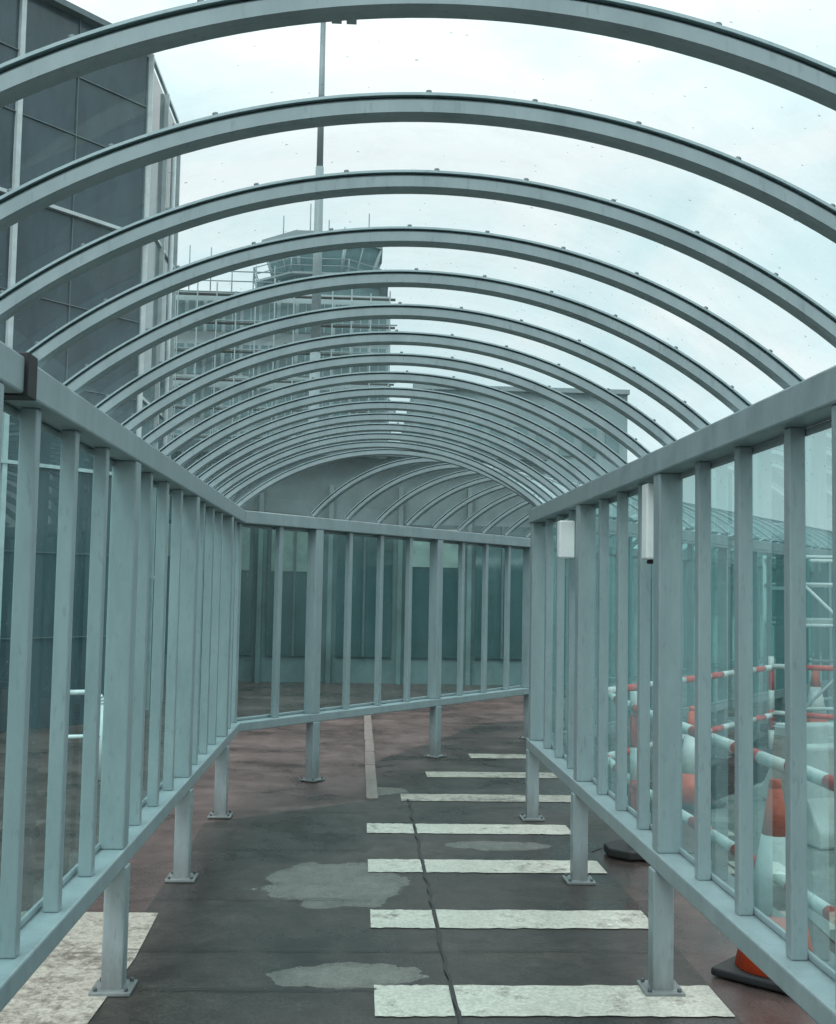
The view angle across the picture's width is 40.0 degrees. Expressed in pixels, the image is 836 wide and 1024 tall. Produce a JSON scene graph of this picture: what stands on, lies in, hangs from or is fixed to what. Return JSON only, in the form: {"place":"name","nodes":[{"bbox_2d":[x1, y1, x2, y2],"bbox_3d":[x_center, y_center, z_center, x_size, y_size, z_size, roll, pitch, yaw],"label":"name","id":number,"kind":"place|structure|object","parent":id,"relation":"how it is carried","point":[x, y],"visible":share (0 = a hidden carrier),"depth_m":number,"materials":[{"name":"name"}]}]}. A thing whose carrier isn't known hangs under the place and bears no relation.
{"place":"outdoors","nodes":[
{"label":"outdoors","id":0,"kind":"place"},
{"bbox_2d":[172,204,396,443],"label":"control tower","id":1,"kind":"structure","parent":0,"point":[301,266],"depth_m":80.49,"materials":[{"name":"concrete"}]},
{"bbox_2d":[172,300,390,443],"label":"windows","id":2,"kind":"structure","parent":1,"relation":"in","point":[286,308],"depth_m":80.43,"materials":[{"name":"grey glass"}]},
{"bbox_2d":[0,612,834,1023],"bbox_3d":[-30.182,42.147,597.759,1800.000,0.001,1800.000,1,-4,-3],"label":"ground","id":3,"kind":"structure","parent":0,"point":[266,770],"depth_m":9.31,"materials":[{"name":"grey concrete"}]},
{"bbox_2d":[0,0,149,732],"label":"walls","id":4,"kind":"structure","parent":3,"relation":"on","point":[104,116],"depth_m":13.16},
{"bbox_2d":[0,0,180,709],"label":"cladding trim","id":5,"kind":"structure","parent":4,"relation":"attached to","point":[161,189],"depth_m":14.49,"materials":[{"name":"metal"}]},
{"bbox_2d":[68,690,103,779],"bbox_3d":[-2.779,1.828,9.423,0.409,0.736,0.044,2,-4,-19],"label":"cycle hoop","id":6,"kind":"object","parent":3,"relation":"on","point":[77,692],"visible":0.25,"depth_m":9.45,"materials":[{"name":"silver metal"}]},
{"bbox_2d":[308,20,356,441],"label":"floodlight mast","id":7,"kind":"object","parent":3,"relation":"on","point":[317,261],"visible":0.21,"depth_m":60.85,"materials":[{"name":"grey metal"}]},
{"bbox_2d":[164,440,547,684],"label":"terminal block","id":8,"kind":"structure","parent":3,"relation":"on","point":[307,492],"depth_m":19.92,"materials":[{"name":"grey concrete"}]},
{"bbox_2d":[165,440,547,684],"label":"windows and fascia","id":9,"kind":"structure","parent":8,"relation":"in","point":[295,544],"depth_m":19.87,"materials":[{"name":"grey glass"}]},
{"bbox_2d":[364,715,377,799],"bbox_3d":[-0.500,2.398,11.785,0.095,0.012,6.000,1,-4,-3],"label":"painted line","id":10,"kind":"object","parent":3,"relation":"on","point":[371,784],"visible":0.95,"depth_m":10.62,"materials":[{"name":"white paint"}]},
{"bbox_2d":[400,384,629,624],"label":"hangar building","id":11,"kind":"structure","parent":3,"relation":"on","point":[609,413],"depth_m":60.80,"materials":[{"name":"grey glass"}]},
{"bbox_2d":[401,384,629,518],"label":"windows and parapet","id":12,"kind":"structure","parent":11,"relation":"in","point":[612,443],"depth_m":60.71,"materials":[{"name":"grey glass"}]},
{"bbox_2d":[711,778,834,993],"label":"traffic cone","id":13,"kind":"object","parent":3,"relation":"on","point":[769,897],"visible":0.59,"depth_m":4.83,"materials":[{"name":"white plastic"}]},
{"bbox_2d":[87,708,768,1023],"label":"walkway pavement","id":14,"kind":"structure","parent":0,"point":[238,863],"depth_m":5.76,"materials":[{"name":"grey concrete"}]},
{"bbox_2d":[0,754,734,1023],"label":"road markings","id":15,"kind":"object","parent":14,"relation":"on","point":[57,986],"visible":0.86,"depth_m":4.79,"materials":[{"name":"white paint"}]},
{"bbox_2d":[134,799,682,1023],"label":"pavement joints","id":16,"kind":"object","parent":14,"relation":"on","point":[460,1020],"visible":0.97,"depth_m":5.12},
{"bbox_2d":[0,0,835,1023],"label":"covered walkway","id":17,"kind":"structure","parent":14,"relation":"on","point":[644,490],"depth_m":4.32,"materials":[{"name":"paint"}]},
{"bbox_2d":[67,0,835,550],"label":"sky","id":18,"kind":"structure","parent":0,"point":[666,91],"materials":[{"name":"white"}]},
{"bbox_2d":[595,615,834,941],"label":"apron pavement","id":19,"kind":"structure","parent":0,"point":[822,867],"depth_m":8.33,"materials":[{"name":"concrete"}]},
{"bbox_2d":[682,706,726,810],"bbox_3d":[2.102,1.865,8.811,0.365,0.748,0.365,4,-5,-34],"label":"traffic cone","id":20,"kind":"object","parent":19,"relation":"on","point":[688,770],"visible":0.52,"depth_m":8.72,"materials":[{"name":"plastic"}]},
{"bbox_2d":[604,656,834,924],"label":"safety barrier","id":21,"kind":"object","parent":19,"relation":"on","point":[623,849],"visible":0.48,"depth_m":7.05,"materials":[{"name":"white plastic"}]},
{"bbox_2d":[760,555,833,731],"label":"scaffold tower","id":22,"kind":"structure","parent":19,"relation":"on","point":[820,622],"depth_m":13.51,"materials":[{"name":"white galvanised steel"}]},
{"bbox_2d":[761,722,833,799],"bbox_3d":[3.469,1.973,9.073,1.400,0.620,0.560,2,-4,-17],"label":"concrete barrier","id":23,"kind":"object","parent":19,"relation":"on","point":[820,732],"visible":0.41,"depth_m":8.89,"materials":[{"name":"white concrete"}]},
{"bbox_2d":[782,743,833,849],"bbox_3d":[3.282,1.883,7.815,1.700,0.620,0.560,2,-4,-17],"label":"concrete barrier","id":24,"kind":"object","parent":19,"relation":"on","point":[820,817],"visible":0.31,"depth_m":7.44,"materials":[{"name":"white concrete"}]},
{"bbox_2d":[807,671,827,721],"bbox_3d":[4.434,2.133,12.824,0.414,0.848,0.414,1,-4,-6],"label":"traffic cone","id":25,"kind":"object","parent":19,"relation":"on","point":[815,683],"visible":0.34,"depth_m":12.77,"materials":[{"name":"white plastic"}]},
{"bbox_2d":[634,550,832,614],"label":"pier building","id":26,"kind":"structure","parent":0,"point":[715,552],"depth_m":109.26,"materials":[{"name":"grey glass"}]},
{"bbox_2d":[694,567,831,589],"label":"windows","id":27,"kind":"structure","parent":26,"relation":"in","point":[714,568],"depth_m":109.22,"materials":[{"name":"teal glass"}]}
]}

